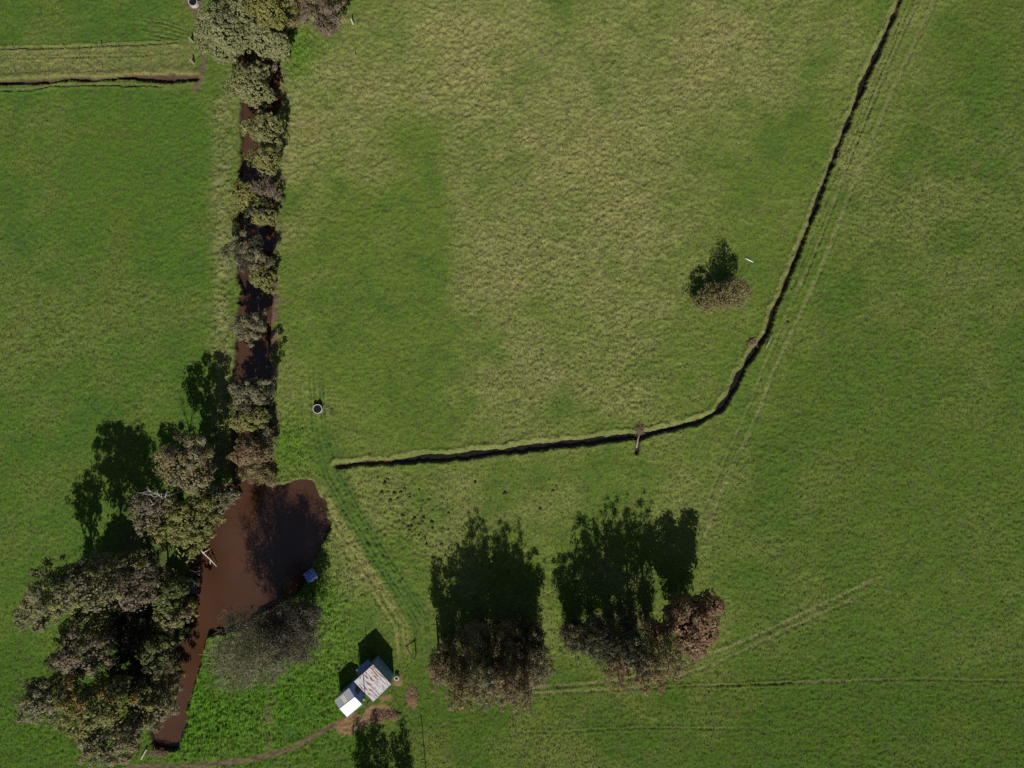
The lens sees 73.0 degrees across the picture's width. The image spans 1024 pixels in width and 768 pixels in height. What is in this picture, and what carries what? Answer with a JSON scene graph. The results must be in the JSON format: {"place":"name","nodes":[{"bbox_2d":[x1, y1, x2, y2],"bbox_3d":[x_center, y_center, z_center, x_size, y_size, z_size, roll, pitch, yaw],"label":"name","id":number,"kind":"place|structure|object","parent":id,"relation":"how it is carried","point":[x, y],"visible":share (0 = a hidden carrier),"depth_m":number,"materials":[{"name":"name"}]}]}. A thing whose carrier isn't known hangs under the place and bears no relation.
{"place":"outdoors","nodes":[
{"label":"outdoors","id":0,"kind":"place"},
{"bbox_2d":[154,479,331,747],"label":"pond","id":1,"kind":"structure","parent":0,"point":[265,543],"depth_m":121.00,"materials":[{"name":"liquid"}]},
{"bbox_2d":[248,413,276,458],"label":"tree","id":2,"kind":"object","parent":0,"point":[265,434],"visible":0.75,"depth_m":116.28,"materials":[{"name":"plant"}]},
{"bbox_2d":[0,0,1023,767],"bbox_3d":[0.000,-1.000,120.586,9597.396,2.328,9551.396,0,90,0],"label":"ground","id":3,"kind":"structure","parent":0,"point":[594,520],"depth_m":120.01,"materials":[{"name":"green plant"}]},
{"bbox_2d":[10,590,61,632],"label":"gum tree","id":4,"kind":"object","parent":3,"relation":"on","point":[40,623],"visible":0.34,"depth_m":103.76,"materials":[{"name":"green plant"}]},
{"bbox_2d":[10,658,99,725],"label":"gum tree","id":5,"kind":"object","parent":3,"relation":"on","point":[41,689],"visible":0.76,"depth_m":104.09,"materials":[{"name":"green plant"}]},
{"bbox_2d":[43,650,70,670],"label":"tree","id":6,"kind":"object","parent":3,"relation":"on","point":[48,659],"visible":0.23,"depth_m":115.77,"materials":[{"name":"green plant"}]},
{"bbox_2d":[17,551,129,619],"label":"gum tree","id":7,"kind":"object","parent":3,"relation":"on","point":[49,603],"visible":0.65,"depth_m":100.04,"materials":[{"name":"green plant"}]},
{"bbox_2d":[48,614,129,678],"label":"gum tree","id":8,"kind":"object","parent":3,"relation":"on","point":[64,661],"visible":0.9,"depth_m":106.57,"materials":[{"name":"green plant"}]},
{"bbox_2d":[69,598,122,636],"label":"gum tree","id":9,"kind":"object","parent":3,"relation":"on","point":[95,620],"visible":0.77,"depth_m":109.12,"materials":[{"name":"green plant"}]},
{"bbox_2d":[51,665,150,746],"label":"gum tree","id":10,"kind":"object","parent":3,"relation":"on","point":[83,697],"visible":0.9,"depth_m":104.15,"materials":[{"name":"green plant"}]},
{"bbox_2d":[51,548,150,612],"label":"gum tree","id":11,"kind":"object","parent":3,"relation":"on","point":[105,577],"visible":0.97,"depth_m":103.22,"materials":[{"name":"green plant"}]},
{"bbox_2d":[71,696,154,767],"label":"gum tree","id":12,"kind":"object","parent":3,"relation":"on","point":[131,729],"visible":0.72,"depth_m":105.07,"materials":[{"name":"green plant"}]},
{"bbox_2d":[95,645,152,697],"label":"gum tree","id":13,"kind":"object","parent":3,"relation":"on","point":[125,656],"visible":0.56,"depth_m":113.63,"materials":[{"name":"green plant"}]},
{"bbox_2d":[101,601,159,653],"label":"gum tree","id":14,"kind":"object","parent":3,"relation":"on","point":[140,620],"visible":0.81,"depth_m":113.76,"materials":[{"name":"green plant"}]},
{"bbox_2d":[105,564,173,612],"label":"gum tree","id":15,"kind":"object","parent":3,"relation":"on","point":[135,581],"visible":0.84,"depth_m":108.49,"materials":[{"name":"green plant"}]},
{"bbox_2d":[121,671,186,732],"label":"gum tree","id":16,"kind":"object","parent":3,"relation":"on","point":[160,693],"visible":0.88,"depth_m":110.47,"materials":[{"name":"green plant"}]},
{"bbox_2d":[128,487,181,536],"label":"gum tree","id":17,"kind":"object","parent":3,"relation":"on","point":[136,502],"visible":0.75,"depth_m":109.52,"materials":[{"name":"green plant"}]},
{"bbox_2d":[146,746,168,759],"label":"brush pile","id":18,"kind":"object","parent":3,"relation":"on","point":[160,753],"visible":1,"depth_m":119.80,"materials":[{"name":"brown wood"}]},
{"bbox_2d":[131,626,192,674],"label":"gum tree","id":19,"kind":"object","parent":3,"relation":"on","point":[164,649],"visible":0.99,"depth_m":111.24,"materials":[{"name":"green plant"}]},
{"bbox_2d":[137,486,194,508],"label":"dead tree","id":20,"kind":"object","parent":3,"relation":"on","point":[161,496],"visible":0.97,"depth_m":106.90,"materials":[{"name":"grey wood"}]},
{"bbox_2d":[146,570,197,613],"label":"gum tree","id":21,"kind":"object","parent":3,"relation":"on","point":[177,590],"visible":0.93,"depth_m":111.34,"materials":[{"name":"green plant"}]},
{"bbox_2d":[152,596,199,633],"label":"gum tree","id":22,"kind":"object","parent":3,"relation":"on","point":[166,621],"visible":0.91,"depth_m":112.38,"materials":[{"name":"green plant"}]},
{"bbox_2d":[145,489,225,563],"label":"gum tree","id":23,"kind":"object","parent":3,"relation":"on","point":[190,530],"visible":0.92,"depth_m":109.15,"materials":[{"name":"green plant"}]},
{"bbox_2d":[151,431,224,496],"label":"gum tree","id":24,"kind":"object","parent":3,"relation":"on","point":[195,460],"visible":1,"depth_m":107.13,"materials":[{"name":"green plant"}]},
{"bbox_2d":[188,0,201,7],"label":"water trough","id":25,"kind":"object","parent":3,"relation":"on","point":[193,3],"visible":1,"depth_m":119.47,"materials":[{"name":"concrete"}]},
{"bbox_2d":[201,550,215,565],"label":"fallen branch","id":26,"kind":"object","parent":3,"relation":"on","point":[208,557],"visible":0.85,"depth_m":119.65,"materials":[{"name":"grey wood"}]},
{"bbox_2d":[193,0,244,57],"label":"paperbark tree","id":27,"kind":"object","parent":3,"relation":"on","point":[210,15],"visible":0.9,"depth_m":111.06,"materials":[{"name":"green plant"}]},
{"bbox_2d":[201,481,241,519],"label":"gum tree","id":28,"kind":"object","parent":3,"relation":"on","point":[231,496],"visible":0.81,"depth_m":112.44,"materials":[{"name":"green plant"}]},
{"bbox_2d":[207,31,239,64],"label":"paperbark tree","id":29,"kind":"object","parent":3,"relation":"on","point":[217,56],"visible":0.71,"depth_m":113.60,"materials":[{"name":"green plant"}]},
{"bbox_2d":[213,229,274,274],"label":"casuarina tree","id":30,"kind":"object","parent":3,"relation":"on","point":[241,252],"visible":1,"depth_m":113.36,"materials":[{"name":"green plant"}]},
{"bbox_2d":[231,178,258,212],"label":"paperbark tree","id":31,"kind":"object","parent":3,"relation":"on","point":[243,198],"visible":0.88,"depth_m":115.63,"materials":[{"name":"green plant"}]},
{"bbox_2d":[225,0,265,38],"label":"paperbark tree","id":32,"kind":"object","parent":3,"relation":"on","point":[232,4],"visible":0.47,"depth_m":111.82,"materials":[{"name":"green plant"}]},
{"bbox_2d":[220,59,276,108],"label":"paperbark tree","id":33,"kind":"object","parent":3,"relation":"on","point":[240,79],"visible":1,"depth_m":113.55,"materials":[{"name":"green plant"}]},
{"bbox_2d":[229,309,267,347],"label":"casuarina tree","id":34,"kind":"object","parent":3,"relation":"on","point":[240,331],"visible":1,"depth_m":114.07,"materials":[{"name":"green plant"}]},
{"bbox_2d":[226,434,271,466],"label":"paperbark tree","id":35,"kind":"object","parent":3,"relation":"on","point":[255,451],"visible":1,"depth_m":113.29,"materials":[{"name":"brown plant"}]},
{"bbox_2d":[228,397,269,433],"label":"paperbark tree","id":36,"kind":"object","parent":3,"relation":"on","point":[249,417],"visible":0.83,"depth_m":113.44,"materials":[{"name":"green plant"}]},
{"bbox_2d":[225,373,276,412],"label":"casuarina tree","id":37,"kind":"object","parent":3,"relation":"on","point":[239,390],"visible":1,"depth_m":111.61,"materials":[{"name":"green plant"}]},
{"bbox_2d":[198,602,307,706],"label":"bare tree","id":38,"kind":"object","parent":3,"relation":"on","point":[256,665],"visible":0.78,"depth_m":104.16,"materials":[{"name":"grey bark"}]},
{"bbox_2d":[234,460,276,489],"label":"tree","id":39,"kind":"object","parent":3,"relation":"on","point":[262,474],"visible":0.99,"depth_m":118.05,"materials":[{"name":"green plant"}]},
{"bbox_2d":[234,0,280,478],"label":"creek","id":40,"kind":"structure","parent":3,"relation":"in","point":[253,361],"depth_m":120.96,"materials":[{"name":"liquid"}]},
{"bbox_2d":[233,17,286,62],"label":"paperbark tree","id":41,"kind":"object","parent":3,"relation":"on","point":[250,42],"visible":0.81,"depth_m":112.32,"materials":[{"name":"green plant"}]},
{"bbox_2d":[235,110,285,150],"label":"paperbark tree","id":42,"kind":"object","parent":3,"relation":"on","point":[274,130],"visible":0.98,"depth_m":113.75,"materials":[{"name":"green plant"}]},
{"bbox_2d":[242,144,282,176],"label":"paperbark tree","id":43,"kind":"object","parent":3,"relation":"on","point":[266,163],"visible":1,"depth_m":113.48,"materials":[{"name":"green plant"}]},
{"bbox_2d":[244,195,280,228],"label":"paperbark tree","id":44,"kind":"object","parent":3,"relation":"on","point":[258,217],"visible":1,"depth_m":115.24,"materials":[{"name":"green plant"}]},
{"bbox_2d":[248,263,276,294],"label":"paperbark tree","id":45,"kind":"object","parent":3,"relation":"on","point":[265,285],"visible":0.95,"depth_m":115.46,"materials":[{"name":"green plant"}]},
{"bbox_2d":[240,0,290,33],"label":"paperbark tree","id":46,"kind":"object","parent":3,"relation":"on","point":[272,6],"visible":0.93,"depth_m":110.68,"materials":[{"name":"green plant"}]},
{"bbox_2d":[249,172,281,204],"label":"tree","id":47,"kind":"object","parent":3,"relation":"on","point":[268,190],"visible":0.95,"depth_m":116.13,"materials":[{"name":"plant"}]},
{"bbox_2d":[253,49,277,78],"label":"dead shrub","id":48,"kind":"object","parent":3,"relation":"on","point":[272,64],"visible":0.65,"depth_m":117.60,"materials":[{"name":"plant"}]},
{"bbox_2d":[265,28,290,61],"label":"paperbark tree","id":49,"kind":"object","parent":3,"relation":"on","point":[285,54],"visible":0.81,"depth_m":114.00,"materials":[{"name":"green plant"}]},
{"bbox_2d":[242,588,325,666],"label":"bare tree","id":50,"kind":"object","parent":3,"relation":"on","point":[306,612],"visible":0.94,"depth_m":108.46,"materials":[{"name":"grey plant"}]},
{"bbox_2d":[282,0,313,27],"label":"tree","id":51,"kind":"object","parent":3,"relation":"on","point":[293,22],"visible":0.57,"depth_m":115.04,"materials":[{"name":"green plant"}]},
{"bbox_2d":[303,568,317,582],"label":"pump box","id":52,"kind":"object","parent":3,"relation":"on","point":[310,575],"visible":1,"depth_m":119.52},
{"bbox_2d":[313,404,325,413],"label":"water trough","id":53,"kind":"object","parent":3,"relation":"on","point":[318,408],"visible":1,"depth_m":119.24,"materials":[{"name":"concrete"}]},
{"bbox_2d":[298,0,348,38],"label":"tree","id":54,"kind":"object","parent":3,"relation":"on","point":[327,23],"visible":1,"depth_m":113.41,"materials":[{"name":"brown plant"}]},
{"bbox_2d":[334,681,364,716],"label":"shed","id":55,"kind":"structure","parent":3,"relation":"on","point":[349,698],"depth_m":116.69,"materials":[{"name":"grey metal"}]},
{"bbox_2d":[356,698,369,727],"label":"power pole","id":56,"kind":"object","parent":3,"relation":"on","point":[363,712],"visible":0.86,"depth_m":113.56,"materials":[{"name":"wood"}]},
{"bbox_2d":[354,654,393,701],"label":"farm shed","id":57,"kind":"structure","parent":3,"relation":"on","point":[372,681],"depth_m":115.88,"materials":[{"name":"metal"}]},
{"bbox_2d":[379,710,401,721],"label":"brush pile","id":58,"kind":"object","parent":3,"relation":"on","point":[396,714],"visible":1,"depth_m":119.60,"materials":[{"name":"brown wood"}]},
{"bbox_2d":[404,684,419,706],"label":"brush pile","id":59,"kind":"object","parent":3,"relation":"on","point":[410,695],"visible":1,"depth_m":119.92,"materials":[{"name":"brown wood"}]},
{"bbox_2d":[425,635,468,695],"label":"gum tree","id":60,"kind":"object","parent":3,"relation":"on","point":[444,661],"visible":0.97,"depth_m":110.79,"materials":[{"name":"green plant"}]},
{"bbox_2d":[444,652,481,714],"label":"gum tree","id":61,"kind":"object","parent":3,"relation":"on","point":[458,673],"visible":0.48,"depth_m":105.78,"materials":[{"name":"green plant"}]},
{"bbox_2d":[455,619,499,667],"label":"gum tree","id":62,"kind":"object","parent":3,"relation":"on","point":[479,638],"visible":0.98,"depth_m":111.61,"materials":[{"name":"green plant"}]},
{"bbox_2d":[457,649,499,713],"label":"gum tree","id":63,"kind":"object","parent":3,"relation":"on","point":[479,671],"visible":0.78,"depth_m":103.39,"materials":[{"name":"green plant"}]},
{"bbox_2d":[481,647,517,714],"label":"gum tree","id":64,"kind":"object","parent":3,"relation":"on","point":[498,666],"visible":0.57,"depth_m":106.39,"materials":[{"name":"green plant"}]},
{"bbox_2d":[488,615,526,665],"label":"gum tree","id":65,"kind":"object","parent":3,"relation":"on","point":[506,630],"visible":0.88,"depth_m":110.82,"materials":[{"name":"green plant"}]},
{"bbox_2d":[498,645,538,717],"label":"gum tree","id":66,"kind":"object","parent":3,"relation":"on","point":[518,685],"visible":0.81,"depth_m":104.16,"materials":[{"name":"green plant"}]},
{"bbox_2d":[509,618,550,655],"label":"gum tree","id":67,"kind":"object","parent":3,"relation":"on","point":[530,631],"visible":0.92,"depth_m":112.63,"materials":[{"name":"green plant"}]},
{"bbox_2d":[512,639,563,694],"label":"gum tree","id":68,"kind":"object","parent":3,"relation":"on","point":[541,666],"visible":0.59,"depth_m":108.61,"materials":[{"name":"green plant"}]},
{"bbox_2d":[558,614,596,659],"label":"gum tree","id":69,"kind":"object","parent":3,"relation":"on","point":[572,629],"visible":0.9,"depth_m":112.03,"materials":[{"name":"green plant"}]},
{"bbox_2d":[581,608,622,668],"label":"gum tree","id":70,"kind":"object","parent":3,"relation":"on","point":[599,627],"visible":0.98,"depth_m":108.44,"materials":[{"name":"green plant"}]},
{"bbox_2d":[599,645,634,692],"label":"gum tree","id":71,"kind":"object","parent":3,"relation":"on","point":[621,668],"visible":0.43,"depth_m":106.45,"materials":[{"name":"green plant"}]},
{"bbox_2d":[608,615,655,677],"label":"gum tree","id":72,"kind":"object","parent":3,"relation":"on","point":[632,644],"visible":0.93,"depth_m":105.84,"materials":[{"name":"green plant"}]},
{"bbox_2d":[634,423,645,435],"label":"brush pile","id":73,"kind":"object","parent":3,"relation":"on","point":[641,429],"visible":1,"depth_m":119.79,"materials":[{"name":"brown wood"}]},
{"bbox_2d":[631,638,666,695],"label":"gum tree","id":74,"kind":"object","parent":3,"relation":"on","point":[639,680],"visible":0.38,"depth_m":103.83,"materials":[{"name":"green plant"}]},
{"bbox_2d":[640,616,693,682],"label":"gum tree","id":75,"kind":"object","parent":3,"relation":"on","point":[665,655],"visible":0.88,"depth_m":104.88,"materials":[{"name":"green plant"}]},
{"bbox_2d":[651,587,725,660],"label":"gum tree","id":76,"kind":"object","parent":3,"relation":"on","point":[687,620],"visible":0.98,"depth_m":108.71,"materials":[{"name":"brown plant"}]},
{"bbox_2d":[683,646,710,666],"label":"gum tree","id":77,"kind":"object","parent":3,"relation":"on","point":[692,661],"visible":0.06,"depth_m":112.03,"materials":[{"name":"green plant"}]},
{"bbox_2d":[687,280,725,314],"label":"bush","id":78,"kind":"object","parent":3,"relation":"on","point":[704,299],"visible":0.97,"depth_m":116.50,"materials":[{"name":"green plant"}]},
{"bbox_2d":[713,275,753,308],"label":"lone tree","id":79,"kind":"object","parent":3,"relation":"on","point":[730,295],"visible":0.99,"depth_m":114.41,"materials":[{"name":"green plant"}]},
{"bbox_2d":[746,338,759,346],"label":"brush pile","id":80,"kind":"object","parent":3,"relation":"on","point":[752,342],"visible":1,"depth_m":119.50,"materials":[{"name":"brown wood"}]},
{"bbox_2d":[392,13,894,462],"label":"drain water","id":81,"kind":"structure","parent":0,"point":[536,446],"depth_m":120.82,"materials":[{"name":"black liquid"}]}
]}

